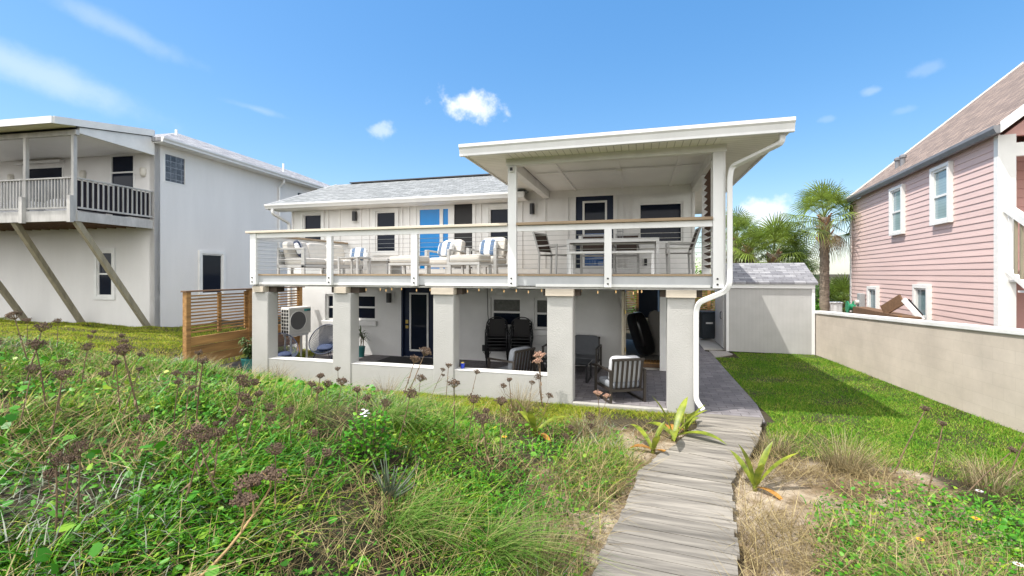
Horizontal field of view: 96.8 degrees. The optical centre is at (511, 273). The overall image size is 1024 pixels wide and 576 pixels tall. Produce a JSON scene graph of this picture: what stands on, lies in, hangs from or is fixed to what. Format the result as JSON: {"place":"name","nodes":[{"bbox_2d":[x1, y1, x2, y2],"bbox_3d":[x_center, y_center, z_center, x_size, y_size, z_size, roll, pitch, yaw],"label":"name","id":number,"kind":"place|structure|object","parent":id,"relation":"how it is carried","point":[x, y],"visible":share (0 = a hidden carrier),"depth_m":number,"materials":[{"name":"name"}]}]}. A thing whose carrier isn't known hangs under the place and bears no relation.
{"place":"outdoors","nodes":[
{"label":"outdoors","id":0,"kind":"place"},
{"bbox_2d":[375,356,432,364],"bbox_3d":[-2.838,2.382,12.434,1.600,0.012,0.900,0,0,16],"label":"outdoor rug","id":1,"kind":"object","parent":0,"point":[406,360],"depth_m":12.44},
{"bbox_2d":[233,373,697,426],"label":"front lawn grass","id":2,"kind":"structure","parent":0,"point":[560,408],"depth_m":8.05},
{"bbox_2d":[304,352,717,412],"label":"patio","id":3,"kind":"structure","parent":0,"point":[655,384],"depth_m":9.55,"materials":[{"name":"concrete"}]},
{"bbox_2d":[278,333,298,356],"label":"woven egg chair","id":4,"kind":"object","parent":3,"relation":"on","point":[283,353],"visible":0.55,"depth_m":11.97,"materials":[{"name":"grey"}]},
{"bbox_2d":[308,324,332,358],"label":"woven egg chair","id":5,"kind":"object","parent":3,"relation":"on","point":[327,346],"visible":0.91,"depth_m":12.66,"materials":[{"name":"grey"}]},
{"bbox_2d":[486,334,508,366],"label":"stacking chair","id":6,"kind":"object","parent":3,"relation":"on","point":[496,349],"visible":0.28,"depth_m":11.83,"materials":[{"name":"black metal"}]},
{"bbox_2d":[486,328,508,363],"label":"stacking chair","id":7,"kind":"object","parent":6,"relation":"on","point":[496,346],"visible":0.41,"depth_m":11.78,"materials":[{"name":"black metal"}]},
{"bbox_2d":[485,325,507,360],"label":"stacking chair","id":8,"kind":"object","parent":7,"relation":"on","point":[496,343],"visible":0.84,"depth_m":11.58,"materials":[{"name":"black metal"}]},
{"bbox_2d":[485,322,507,357],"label":"stacking chair","id":9,"kind":"object","parent":8,"relation":"on","point":[496,340],"visible":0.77,"depth_m":11.86,"materials":[{"name":"black metal"}]},
{"bbox_2d":[485,316,507,354],"bbox_3d":[-0.401,1.587,11.729,0.566,0.924,0.526,0,0,2],"label":"stacking chair","id":10,"kind":"object","parent":9,"relation":"on","point":[496,326],"visible":0.96,"depth_m":11.93,"materials":[{"name":"black metal"}]},
{"bbox_2d":[487,346,535,371],"bbox_3d":[0.002,1.962,9.657,0.754,0.851,0.730,0,0,41],"label":"patio armchair","id":11,"kind":"object","parent":3,"relation":"on","point":[519,358],"visible":0.62,"depth_m":9.44,"materials":[{"name":"grey metal"}]},
{"bbox_2d":[542,335,601,373],"bbox_3d":[1.498,1.962,11.304,1.360,0.851,0.754,0,0,20],"label":"patio loveseat","id":12,"kind":"object","parent":3,"relation":"on","point":[588,346],"visible":0.38,"depth_m":11.30,"materials":[{"name":"fabric"}]},
{"bbox_2d":[594,355,645,403],"bbox_3d":[2.068,1.962,8.740,0.730,0.851,0.754,0,0,-12],"label":"patio armchair","id":13,"kind":"object","parent":3,"relation":"on","point":[626,373],"visible":1,"depth_m":8.46,"materials":[{"name":"fabric"}]},
{"bbox_2d":[0,274,1023,575],"bbox_3d":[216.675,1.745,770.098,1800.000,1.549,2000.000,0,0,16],"label":"ground","id":14,"kind":"structure","parent":0,"point":[804,488],"depth_m":4.43,"materials":[{"name":"soil"}]},
{"bbox_2d":[25,338,48,416],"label":"dried flower stalk","id":15,"kind":"object","parent":14,"relation":"on","point":[35,342],"visible":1,"depth_m":3.76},
{"bbox_2d":[40,450,72,548],"bbox_3d":[-2.179,1.109,2.188,0.113,0.516,0.114,0,0,-10],"label":"dried flower stalk","id":16,"kind":"object","parent":14,"relation":"on","point":[57,461],"visible":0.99,"depth_m":2.18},
{"bbox_2d":[37,454,79,552],"bbox_3d":[-2.207,1.127,2.213,0.143,0.484,0.100,0,0,-29],"label":"dried flower stalk","id":17,"kind":"object","parent":14,"relation":"on","point":[50,472],"visible":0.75,"depth_m":2.22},
{"bbox_2d":[48,368,74,444],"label":"dried flower stalk","id":18,"kind":"object","parent":14,"relation":"on","point":[61,375],"visible":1,"depth_m":3.29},
{"bbox_2d":[65,438,92,522],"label":"dried flower stalk","id":19,"kind":"object","parent":14,"relation":"on","point":[79,444],"visible":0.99,"depth_m":2.32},
{"bbox_2d":[109,340,140,421],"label":"dried flower stalk","id":20,"kind":"object","parent":14,"relation":"on","point":[120,348],"visible":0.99,"depth_m":3.87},
{"bbox_2d":[0,317,324,372],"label":"side lawn grass","id":21,"kind":"structure","parent":14,"relation":"on","point":[151,333],"depth_m":12.31,"materials":[{"name":"plant"}]},
{"bbox_2d":[0,116,329,326],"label":"stucco house","id":22,"kind":"structure","parent":14,"relation":"on","point":[182,212],"depth_m":15.51,"materials":[{"name":"white"}]},
{"bbox_2d":[13,159,63,201],"bbox_3d":[-16.432,-2.870,15.819,2.050,2.060,0.210,0,0,11],"label":"window","id":23,"kind":"structure","parent":22,"relation":"in","point":[58,170],"depth_m":15.83,"materials":[{"name":"white paint"}]},
{"bbox_2d":[93,248,115,299],"bbox_3d":[-13.735,0.010,15.366,0.860,1.740,0.096,0,0,11],"label":"window","id":24,"kind":"structure","parent":22,"relation":"in","point":[104,288],"depth_m":15.38,"materials":[{"name":"white paint"}]},
{"bbox_2d":[110,154,134,217],"bbox_3d":[-13.034,-2.915,15.249,1.000,2.150,0.062,0,0,11],"label":"window","id":25,"kind":"structure","parent":22,"relation":"in","point":[122,167],"depth_m":15.26,"materials":[{"name":"white paint"}]},
{"bbox_2d":[164,152,185,185],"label":"window","id":26,"kind":"structure","parent":22,"relation":"in","point":[174,166],"depth_m":15.72,"materials":[{"name":"glass"}]},
{"bbox_2d":[199,250,225,297],"bbox_3d":[-11.358,0.010,17.227,0.096,1.740,1.190,0,0,11],"label":"window","id":27,"kind":"structure","parent":22,"relation":"in","point":[212,264],"depth_m":17.23,"materials":[{"name":"glass"}]},
{"bbox_2d":[172,433,211,509],"bbox_3d":[-1.908,1.159,2.642,0.165,0.587,0.194,33,11,36],"label":"dried flower stalk","id":28,"kind":"object","parent":14,"relation":"on","point":[200,438],"visible":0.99,"depth_m":2.62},
{"bbox_2d":[182,423,220,506],"bbox_3d":[-1.896,1.228,2.816,0.126,0.608,0.128,-13,3,-21],"label":"dried flower stalk","id":29,"kind":"object","parent":14,"relation":"on","point":[197,427],"visible":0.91,"depth_m":2.81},
{"bbox_2d":[201,427,227,489],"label":"dried flower stalk","id":30,"kind":"object","parent":14,"relation":"on","point":[221,431],"visible":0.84,"depth_m":2.81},
{"bbox_2d":[180,286,304,361],"bbox_3d":[-6.841,1.393,11.981,0.160,2.015,3.810,0,0,15],"label":"privacy screen","id":31,"kind":"object","parent":14,"relation":"on","point":[206,348],"visible":0.56,"depth_m":11.04,"materials":[{"name":"brown wood"}]},
{"bbox_2d":[199,463,288,575],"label":"dried flower stalk","id":32,"kind":"object","parent":14,"relation":"on","point":[247,498],"visible":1,"depth_m":2.47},
{"bbox_2d":[238,337,251,373],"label":"potted shrub","id":33,"kind":"object","parent":14,"relation":"on","point":[247,351],"visible":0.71,"depth_m":10.68,"materials":[{"name":"green plant"}]},
{"bbox_2d":[229,374,260,436],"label":"dried flower stalk","id":34,"kind":"object","parent":14,"relation":"on","point":[243,381],"visible":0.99,"depth_m":3.60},
{"bbox_2d":[264,440,286,520],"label":"dried flower stalk","id":35,"kind":"object","parent":14,"relation":"on","point":[277,446],"visible":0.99,"depth_m":2.88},
{"bbox_2d":[281,306,310,357],"bbox_3d":[-6.022,1.658,12.700,0.368,1.460,0.706,0,0,28],"label":"air conditioner","id":36,"kind":"object","parent":14,"relation":"on","point":[295,320],"visible":0.95,"depth_m":12.53,"materials":[{"name":"white"}]},
{"bbox_2d":[293,447,332,512],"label":"dried flower stalk","id":37,"kind":"object","parent":14,"relation":"on","point":[309,461],"visible":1,"depth_m":3.00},
{"bbox_2d":[226,373,405,436],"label":"arching grass","id":38,"kind":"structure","parent":14,"relation":"on","point":[306,413],"depth_m":4.63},
{"bbox_2d":[0,352,632,575],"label":"round leaf cover","id":39,"kind":"object","parent":14,"relation":"on","point":[95,549],"visible":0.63,"depth_m":3.15,"materials":[{"name":"green plant"}]},
{"bbox_2d":[0,335,667,575],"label":"silver weeds","id":40,"kind":"object","parent":14,"relation":"on","point":[54,539],"visible":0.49,"depth_m":2.47,"materials":[{"name":"green plant"}]},
{"bbox_2d":[341,409,398,463],"bbox_3d":[-1.320,1.508,4.230,0.530,0.474,0.521,0,0,16],"label":"flowering weed","id":41,"kind":"object","parent":14,"relation":"on","point":[367,440],"visible":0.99,"depth_m":4.18,"materials":[{"name":"green plant"}]},
{"bbox_2d":[284,371,485,442],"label":"arching grass","id":42,"kind":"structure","parent":14,"relation":"on","point":[397,416],"depth_m":5.12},
{"bbox_2d":[372,451,418,507],"bbox_3d":[-0.964,1.679,3.702,0.410,0.415,0.310,0,0,-3],"label":"spiky succulent","id":43,"kind":"object","parent":14,"relation":"on","point":[387,489],"visible":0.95,"depth_m":3.66,"materials":[{"name":"green plant"}]},
{"bbox_2d":[306,443,543,575],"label":"arching grass","id":44,"kind":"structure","parent":14,"relation":"on","point":[399,521],"depth_m":3.31,"materials":[{"name":"plant"}]},
{"bbox_2d":[0,330,1023,575],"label":"dry thatch","id":45,"kind":"object","parent":14,"relation":"on","point":[752,530],"visible":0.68,"depth_m":3.91,"materials":[{"name":"plant"}]},
{"bbox_2d":[0,334,1023,575],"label":"dune grass","id":46,"kind":"structure","parent":14,"relation":"on","point":[228,443],"depth_m":3.75,"materials":[{"name":"plant"}]},
{"bbox_2d":[0,333,1023,575],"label":"ground cover","id":47,"kind":"object","parent":14,"relation":"on","point":[216,541],"visible":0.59,"depth_m":3.85,"materials":[{"name":"green plant"}]},
{"bbox_2d":[368,469,660,575],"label":"arching grass","id":48,"kind":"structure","parent":14,"relation":"on","point":[508,543],"depth_m":3.48,"materials":[{"name":"plant"}]},
{"bbox_2d":[245,116,795,413],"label":"beach house","id":49,"kind":"structure","parent":14,"relation":"on","point":[665,184],"depth_m":9.94,"materials":[{"name":"white"}]},
{"bbox_2d":[300,210,324,239],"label":"window","id":50,"kind":"structure","parent":49,"relation":"in","point":[308,219],"depth_m":14.00,"materials":[{"name":"white paint"}]},
{"bbox_2d":[277,242,362,273],"bbox_3d":[-4.930,-0.389,11.905,0.780,0.814,2.350,0,0,16],"label":"outdoor sofa","id":51,"kind":"object","parent":49,"relation":"on","point":[315,253],"visible":0.76,"depth_m":11.43,"materials":[{"name":"fabric"}]},
{"bbox_2d":[359,294,376,325],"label":"window","id":52,"kind":"structure","parent":49,"relation":"in","point":[366,302],"depth_m":13.58,"materials":[{"name":"glass"}]},
{"bbox_2d":[363,259,401,273],"bbox_3d":[-3.282,-0.174,11.779,0.640,0.385,1.100,0,0,10],"label":"coffee table","id":53,"kind":"object","parent":49,"relation":"on","point":[379,266],"visible":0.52,"depth_m":11.32,"materials":[{"name":"grey wood"}]},
{"bbox_2d":[372,207,398,255],"bbox_3d":[-3.681,-1.220,13.296,0.850,1.380,0.096,0,0,16],"label":"window","id":54,"kind":"structure","parent":49,"relation":"in","point":[381,217],"depth_m":13.31,"materials":[{"name":"white paint"}]},
{"bbox_2d":[388,256,430,273],"bbox_3d":[-2.329,-0.192,10.368,0.749,0.420,0.589,0,0,24],"label":"ottoman","id":55,"kind":"object","parent":49,"relation":"on","point":[404,264],"visible":0.69,"depth_m":10.21,"materials":[{"name":"fabric"}]},
{"bbox_2d":[404,289,431,356],"bbox_3d":[-2.682,1.407,13.064,0.920,1.955,0.122,0,0,16],"label":"door","id":56,"kind":"structure","parent":49,"relation":"in","point":[417,305],"depth_m":13.09,"materials":[{"name":"blue paint"}]},
{"bbox_2d":[413,204,475,268],"bbox_3d":[-1.908,-1.030,12.805,1.890,2.040,0.080,0,0,16],"label":"sliding door","id":57,"kind":"structure","parent":49,"relation":"in","point":[457,213],"depth_m":12.81,"materials":[{"name":"white paint"}]},
{"bbox_2d":[425,239,465,273],"bbox_3d":[-1.592,-0.419,11.314,0.800,0.875,0.820,0,0,34],"label":"lounge chair","id":58,"kind":"object","parent":49,"relation":"on","point":[456,250],"visible":0.42,"depth_m":11.16,"materials":[{"name":"fabric"}]},
{"bbox_2d":[449,254,491,273],"bbox_3d":[-0.897,-0.192,9.809,0.749,0.420,0.589,0,0,24],"label":"ottoman","id":59,"kind":"object","parent":49,"relation":"on","point":[483,259],"visible":0.81,"depth_m":9.57,"materials":[{"name":"fabric"}]},
{"bbox_2d":[466,237,507,273],"bbox_3d":[-0.508,-0.419,10.593,0.800,0.875,0.820,0,0,28],"label":"lounge chair","id":60,"kind":"object","parent":49,"relation":"on","point":[496,256],"visible":0.45,"depth_m":10.44,"materials":[{"name":"fabric"}]},
{"bbox_2d":[485,204,507,239],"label":"window","id":61,"kind":"structure","parent":49,"relation":"in","point":[494,213],"depth_m":12.39,"materials":[{"name":"white paint"}]},
{"bbox_2d":[491,297,520,331],"bbox_3d":[-0.163,1.125,12.325,1.030,0.950,0.240,0,0,16],"label":"window","id":62,"kind":"structure","parent":49,"relation":"in","point":[509,309],"depth_m":12.41,"materials":[{"name":"white paint"}]},
{"bbox_2d":[533,298,546,335],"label":"window","id":63,"kind":"structure","parent":49,"relation":"in","point":[540,303],"depth_m":12.15,"materials":[{"name":"white paint"}]},
{"bbox_2d":[532,232,566,273],"bbox_3d":[0.866,-0.454,10.114,0.634,0.946,0.560,0,0,36],"label":"dining chair","id":64,"kind":"object","parent":49,"relation":"on","point":[542,246],"visible":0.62,"depth_m":10.13,"materials":[{"name":"silver metal"}]},
{"bbox_2d":[580,235,603,273],"bbox_3d":[1.878,-0.454,10.566,0.560,0.946,0.634,0,0,12],"label":"dining chair","id":65,"kind":"object","parent":49,"relation":"on","point":[591,247],"visible":0.67,"depth_m":10.75,"materials":[{"name":"metal"}]},
{"bbox_2d":[576,195,612,267],"bbox_3d":[2.124,-1.015,11.702,0.950,2.010,0.080,0,0,16],"label":"door","id":66,"kind":"structure","parent":49,"relation":"in","point":[589,207],"depth_m":11.71,"materials":[{"name":"blue paint"}]},
{"bbox_2d":[569,250,653,273],"bbox_3d":[1.921,-0.207,8.840,1.600,0.450,0.320,0,0,16],"label":"bench","id":67,"kind":"object","parent":49,"relation":"on","point":[571,253],"visible":0.69,"depth_m":8.76,"materials":[{"name":"white metal"}]},
{"bbox_2d":[567,237,658,273],"bbox_3d":[2.161,-0.352,9.728,1.850,0.740,0.900,0,0,16],"label":"dining table","id":68,"kind":"object","parent":49,"relation":"on","point":[621,241],"visible":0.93,"depth_m":9.47,"materials":[{"name":"grey metal"}]},
{"bbox_2d":[622,290,625,354],"bbox_3d":[2.773,1.395,11.239,0.100,1.950,0.660,0,0,16],"label":"passage door","id":69,"kind":"structure","parent":49,"relation":"in","point":[623,291],"depth_m":10.94,"materials":[{"name":"beige paint"}]},
{"bbox_2d":[612,234,639,273],"bbox_3d":[2.607,-0.454,10.361,0.560,0.946,0.634,0,0,19],"label":"dining chair","id":70,"kind":"object","parent":49,"relation":"on","point":[617,247],"visible":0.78,"depth_m":10.52,"materials":[{"name":"metal"}]},
{"bbox_2d":[627,312,654,355],"bbox_3d":[3.689,1.720,13.038,0.626,1.265,0.839,0,0,-3],"label":"roof box","id":71,"kind":"object","parent":49,"relation":"on","point":[640,333],"visible":1,"depth_m":12.69,"materials":[{"name":"black plastic"}]},
{"bbox_2d":[648,310,659,355],"bbox_3d":[4.169,1.722,13.267,0.400,1.316,0.100,0,0,16],"label":"paddle board","id":72,"kind":"object","parent":49,"relation":"on","point":[654,320],"visible":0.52,"depth_m":13.21,"materials":[{"name":"grey"}]},
{"bbox_2d":[633,195,688,248],"bbox_3d":[3.663,-1.255,11.230,1.310,1.270,0.096,0,0,16],"label":"window","id":73,"kind":"structure","parent":49,"relation":"in","point":[667,206],"depth_m":11.22,"materials":[{"name":"white paint"}]},
{"bbox_2d":[665,227,701,273],"bbox_3d":[3.477,-0.454,9.257,0.634,0.946,0.560,0,0,14],"label":"dining chair","id":74,"kind":"object","parent":49,"relation":"on","point":[697,232],"visible":0.84,"depth_m":9.09,"materials":[{"name":"grey metal"}]},
{"bbox_2d":[491,375,550,418],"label":"bunch grass","id":75,"kind":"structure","parent":14,"relation":"on","point":[515,406],"depth_m":7.64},
{"bbox_2d":[479,504,591,575],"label":"bunch grass","id":76,"kind":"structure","parent":14,"relation":"on","point":[549,556],"depth_m":3.67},
{"bbox_2d":[515,399,570,441],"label":"strap leaf plant","id":77,"kind":"object","parent":14,"relation":"on","point":[530,417],"visible":0.89,"depth_m":6.47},
{"bbox_2d":[561,404,613,439],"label":"bunch grass","id":78,"kind":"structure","parent":14,"relation":"on","point":[585,429],"depth_m":6.70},
{"bbox_2d":[629,421,665,453],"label":"strap leaf plant","id":79,"kind":"object","parent":14,"relation":"on","point":[655,440],"visible":0.9,"depth_m":6.20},
{"bbox_2d":[626,290,714,329],"bbox_3d":[6.563,1.528,17.787,4.370,2.185,0.160,0,0,16],"label":"slat fence","id":80,"kind":"object","parent":14,"relation":"on","point":[709,303],"visible":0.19,"depth_m":18.21,"materials":[{"name":"brown wood"}]},
{"bbox_2d":[592,413,762,575],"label":"boardwalk","id":81,"kind":"structure","parent":14,"relation":"on","point":[675,543],"depth_m":4.44,"materials":[{"name":"grey wood"}]},
{"bbox_2d":[646,396,726,444],"bbox_3d":[2.384,2.108,6.535,0.835,0.681,1.192,0,0,-11],"label":"strap leaf plant","id":82,"kind":"object","parent":14,"relation":"on","point":[673,432],"visible":0.95,"depth_m":6.61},
{"bbox_2d":[699,337,725,350],"bbox_3d":[6.841,2.455,15.683,0.765,0.130,2.700,0,0,16],"label":"concrete pad","id":83,"kind":"object","parent":14,"relation":"on","point":[709,344],"visible":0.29,"depth_m":15.23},
{"bbox_2d":[699,310,714,338],"bbox_3d":[7.021,1.868,16.454,0.600,1.040,0.680,0,0,2],"label":"wheelie bin","id":84,"kind":"object","parent":83,"relation":"on","point":[706,324],"visible":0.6,"depth_m":16.18,"materials":[{"name":"plastic"}]},
{"bbox_2d":[696,206,770,262],"bbox_3d":[10.790,-0.379,21.968,3.136,5.822,3.551,0,0,-25],"label":"cabbage palm","id":85,"kind":"object","parent":14,"relation":"on","point":[739,220],"visible":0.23,"depth_m":21.48,"materials":[{"name":"green plant"}]},
{"bbox_2d":[726,222,775,262],"bbox_3d":[10.821,-0.008,20.665,2.400,5.075,2.269,0,0,16],"label":"cabbage palm","id":86,"kind":"object","parent":14,"relation":"on","point":[743,251],"visible":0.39,"depth_m":20.47,"materials":[{"name":"green plant"}]},
{"bbox_2d":[730,441,796,500],"bbox_3d":[2.770,2.137,4.965,0.647,0.563,0.444,0,0,16],"label":"strap leaf plant","id":87,"kind":"object","parent":14,"relation":"on","point":[753,476],"visible":0.93,"depth_m":4.99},
{"bbox_2d":[715,263,817,354],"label":"garden shed","id":88,"kind":"structure","parent":14,"relation":"on","point":[765,307],"depth_m":13.77,"materials":[{"name":"white plastic"}]},
{"bbox_2d":[715,288,723,347],"bbox_3d":[6.921,1.390,15.245,0.090,1.940,1.600,0,0,16],"label":"door","id":89,"kind":"structure","parent":88,"relation":"in","point":[719,302],"depth_m":15.13,"materials":[{"name":"white plastic"}]},
{"bbox_2d":[726,211,818,272],"bbox_3d":[11.467,-0.102,20.271,4.160,5.261,3.909,0,0,16],"label":"cabbage palm","id":90,"kind":"object","parent":14,"relation":"on","point":[777,234],"visible":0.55,"depth_m":19.65,"materials":[{"name":"green plant"}]},
{"bbox_2d":[738,425,809,457],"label":"bunch grass","id":91,"kind":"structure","parent":14,"relation":"on","point":[781,450],"depth_m":6.05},
{"bbox_2d":[764,243,830,294],"bbox_3d":[12.966,0.350,21.294,3.472,4.366,3.743,0,0,16],"label":"cabbage palm","id":92,"kind":"object","parent":14,"relation":"on","point":[791,256],"visible":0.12,"depth_m":20.77,"materials":[{"name":"green plant"}]},
{"bbox_2d":[776,179,861,310],"bbox_3d":[12.385,-0.662,18.059,3.513,6.369,3.633,0,0,16],"label":"cabbage palm","id":93,"kind":"object","parent":14,"relation":"on","point":[824,241],"visible":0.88,"depth_m":17.90,"materials":[{"name":"green plant"}]},
{"bbox_2d":[815,273,849,312],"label":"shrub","id":94,"kind":"object","parent":14,"relation":"on","point":[839,286],"visible":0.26,"depth_m":21.34,"materials":[{"name":"green plant"}]},
{"bbox_2d":[786,419,912,479],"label":"bunch grass","id":95,"kind":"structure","parent":14,"relation":"on","point":[850,461],"depth_m":5.29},
{"bbox_2d":[715,351,1023,497],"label":"lawn grass","id":96,"kind":"structure","parent":14,"relation":"on","point":[780,387],"depth_m":7.50,"materials":[{"name":"plant"}]},
{"bbox_2d":[853,306,921,319],"bbox_3d":[10.656,1.765,13.094,0.420,1.410,3.830,0,0,22],"label":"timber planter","id":97,"kind":"object","parent":14,"relation":"on","point":[867,311],"visible":0.23,"depth_m":12.99,"materials":[{"name":"brown wood"}]},
{"bbox_2d":[880,295,924,319],"bbox_3d":[10.268,0.885,11.974,0.135,0.666,1.283,0,0,-4],"label":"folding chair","id":98,"kind":"object","parent":97,"relation":"on","point":[894,303],"visible":0.86,"depth_m":11.98,"materials":[{"name":"wood"}]},
{"bbox_2d":[809,519,1019,575],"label":"arching grass","id":99,"kind":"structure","parent":14,"relation":"on","point":[952,568],"depth_m":3.33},
{"bbox_2d":[815,311,1023,432],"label":"block wall","id":100,"kind":"structure","parent":14,"relation":"on","point":[977,370],"depth_m":8.54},
{"bbox_2d":[844,62,1023,328],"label":"pink house","id":101,"kind":"structure","parent":14,"relation":"on","point":[937,231],"depth_m":10.91,"materials":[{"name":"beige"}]},
{"bbox_2d":[867,286,879,308],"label":"window","id":102,"kind":"structure","parent":101,"relation":"in","point":[873,293],"depth_m":15.18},
{"bbox_2d":[889,184,905,235],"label":"window","id":103,"kind":"structure","parent":101,"relation":"in","point":[897,195],"depth_m":13.37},
{"bbox_2d":[912,284,931,320],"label":"window","id":104,"kind":"structure","parent":101,"relation":"in","point":[921,294],"depth_m":11.86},
{"bbox_2d":[929,161,953,225],"bbox_3d":[10.374,-1.910,11.004,0.096,1.420,0.920,0,0,22],"label":"window","id":105,"kind":"structure","parent":101,"relation":"in","point":[941,180],"depth_m":11.00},
{"bbox_2d":[933,444,1023,500],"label":"bunch grass","id":106,"kind":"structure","parent":14,"relation":"on","point":[985,480],"depth_m":4.86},
{"bbox_2d":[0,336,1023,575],"bbox_3d":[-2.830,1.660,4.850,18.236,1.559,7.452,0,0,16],"label":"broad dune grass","id":107,"kind":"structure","parent":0,"point":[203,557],"depth_m":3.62,"materials":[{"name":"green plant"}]},
{"bbox_2d":[0,0,1023,273],"label":"sky","id":108,"kind":"structure","parent":0,"point":[338,92],"materials":[{"name":"blue"}]},
{"bbox_2d":[639,290,657,316],"bbox_3d":[5.451,1.465,17.529,1.140,1.910,0.620,0,0,16],"label":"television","id":109,"kind":"object","parent":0,"point":[648,301],"visible":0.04,"depth_m":17.30,"materials":[{"name":"black"}]},
{"bbox_2d":[699,344,765,423],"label":"paver path","id":110,"kind":"structure","parent":0,"point":[727,394],"depth_m":9.33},
{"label":"stacking chair","id":111,"kind":"object","parent":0,"visible":0},
{"bbox_2d":[510,334,532,358],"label":"stacking chair","id":112,"kind":"object","parent":111,"relation":"on","point":[512,347],"visible":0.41,"depth_m":11.62,"materials":[{"name":"black metal"}]},
{"bbox_2d":[510,326,532,361],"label":"stacking chair","id":113,"kind":"object","parent":112,"relation":"on","point":[520,344],"visible":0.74,"depth_m":11.65,"materials":[{"name":"black metal"}]},
{"bbox_2d":[509,323,532,351],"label":"stacking chair","id":114,"kind":"object","parent":113,"relation":"on","point":[520,341],"visible":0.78,"depth_m":11.68,"materials":[{"name":"black metal"}]},
{"bbox_2d":[508,317,531,352],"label":"stacking chair","id":115,"kind":"object","parent":114,"relation":"on","point":[521,326],"visible":0.88,"depth_m":11.82,"materials":[{"name":"black metal"}]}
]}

